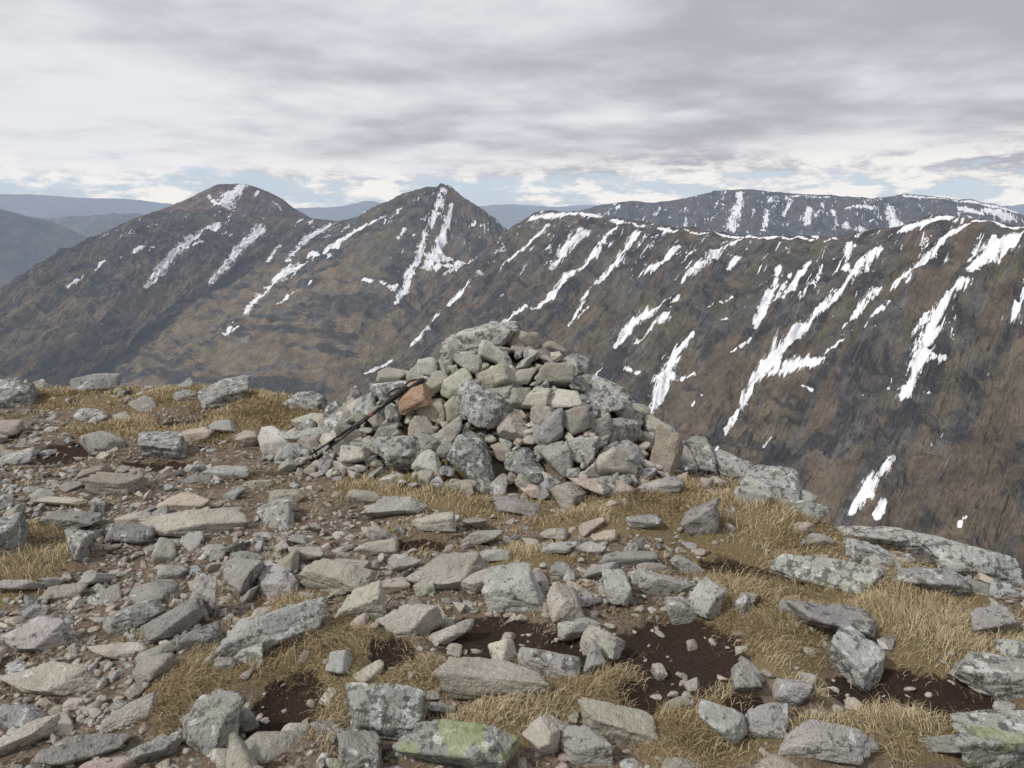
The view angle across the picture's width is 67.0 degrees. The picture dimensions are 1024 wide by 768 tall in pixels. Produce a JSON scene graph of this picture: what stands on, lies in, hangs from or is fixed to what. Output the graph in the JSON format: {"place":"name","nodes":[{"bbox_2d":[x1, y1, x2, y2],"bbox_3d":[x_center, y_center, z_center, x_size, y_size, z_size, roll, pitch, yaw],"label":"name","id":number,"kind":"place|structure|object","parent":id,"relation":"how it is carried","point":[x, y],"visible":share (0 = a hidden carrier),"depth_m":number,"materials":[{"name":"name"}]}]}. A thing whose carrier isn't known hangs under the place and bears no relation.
{"place":"outdoors","nodes":[
{"label":"outdoors","id":0,"kind":"place"},
{"bbox_2d":[0,209,87,287],"bbox_3d":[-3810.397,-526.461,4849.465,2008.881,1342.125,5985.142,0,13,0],"label":"valley hill","id":1,"kind":"structure","parent":0,"point":[27,243],"depth_m":5456.15,"materials":[{"name":"blue"}]},
{"bbox_2d":[41,212,142,236],"bbox_3d":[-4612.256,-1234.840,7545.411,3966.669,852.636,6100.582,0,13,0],"label":"moorland hill","id":2,"kind":"structure","parent":0,"point":[91,225],"depth_m":7794.13,"materials":[{"name":"blue"}]},
{"bbox_2d":[71,183,312,247],"bbox_3d":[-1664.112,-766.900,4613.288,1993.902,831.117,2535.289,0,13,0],"label":"rounded peak","id":3,"kind":"structure","parent":0,"point":[243,198],"depth_m":4411.24,"materials":[{"name":"stone"}]},
{"bbox_2d":[0,183,507,398],"bbox_3d":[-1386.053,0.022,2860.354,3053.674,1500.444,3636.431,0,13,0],"label":"pointed peak","id":4,"kind":"structure","parent":0,"point":[326,308],"depth_m":3204.27,"materials":[{"name":"brown stone"}]},
{"bbox_2d":[0,354,1023,767],"bbox_3d":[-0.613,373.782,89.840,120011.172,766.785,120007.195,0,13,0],"label":"ground","id":5,"kind":"structure","parent":0,"point":[704,664],"depth_m":3.03,"materials":[{"name":"brown soil"}]},
{"bbox_2d":[258,321,696,509],"bbox_3d":[-0.211,0.168,5.344,2.990,1.169,2.329,0,13,0],"label":"stone cairn","id":6,"kind":"object","parent":5,"relation":"on","point":[499,398],"visible":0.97,"depth_m":4.78,"materials":[{"name":"stone"}]},
{"bbox_2d":[323,385,407,452],"bbox_3d":[-0.914,0.209,4.805,0.547,0.384,0.109,-5,14,-21],"label":"trekking pole","id":7,"kind":"object","parent":6,"relation":"on","point":[403,389],"visible":1,"depth_m":4.79,"materials":[{"name":"metal"}]},
{"bbox_2d":[307,377,424,456],"bbox_3d":[-0.911,0.198,4.829,0.746,0.459,0.108,-4,13,-16],"label":"trekking pole","id":8,"kind":"object","parent":6,"relation":"on","point":[419,381],"visible":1,"depth_m":4.79,"materials":[{"name":"metal"}]},
{"bbox_2d":[0,373,1023,767],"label":"boulders","id":9,"kind":"object","parent":5,"relation":"on","point":[398,713],"visible":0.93,"depth_m":2.96,"materials":[{"name":"stone"}]},
{"bbox_2d":[0,386,1023,767],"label":"loose stones","id":10,"kind":"object","parent":5,"relation":"on","point":[256,748],"visible":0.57,"depth_m":3.36,"materials":[{"name":"stone"}]},
{"bbox_2d":[0,390,1023,767],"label":"gravel","id":11,"kind":"structure","parent":5,"relation":"on","point":[82,716],"depth_m":3.31,"materials":[{"name":"stone"}]},
{"bbox_2d":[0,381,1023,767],"bbox_3d":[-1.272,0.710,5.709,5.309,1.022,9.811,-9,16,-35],"label":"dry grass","id":12,"kind":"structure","parent":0,"point":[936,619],"depth_m":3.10,"materials":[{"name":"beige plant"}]},
{"bbox_2d":[0,194,1023,229],"bbox_3d":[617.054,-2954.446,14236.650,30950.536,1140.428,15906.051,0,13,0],"label":"distant hills","id":13,"kind":"structure","parent":0,"point":[507,216],"depth_m":16406.90,"materials":[{"name":"blue"}]},
{"bbox_2d":[0,0,1023,207],"label":"sky","id":14,"kind":"structure","parent":0,"point":[304,103],"materials":[{"name":"grey"}]},
{"bbox_2d":[524,205,597,207],"bbox_3d":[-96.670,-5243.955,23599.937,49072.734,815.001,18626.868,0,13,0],"label":"distant hills","id":15,"kind":"structure","parent":0,"point":[582,206],"depth_m":30969.26,"materials":[{"name":"blue"}]},
{"bbox_2d":[327,210,1023,578],"bbox_3d":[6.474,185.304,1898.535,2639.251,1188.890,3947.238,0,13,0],"label":"mountain ridge","id":16,"kind":"structure","parent":0,"point":[871,378],"depth_m":1474.43,"materials":[{"name":"brown stone"}]},
{"bbox_2d":[577,189,1023,235],"bbox_3d":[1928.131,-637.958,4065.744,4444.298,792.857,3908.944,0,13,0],"label":"distant mountain range","id":17,"kind":"structure","parent":0,"point":[748,212],"depth_m":4488.59,"materials":[{"name":"grey stone"}]}
]}

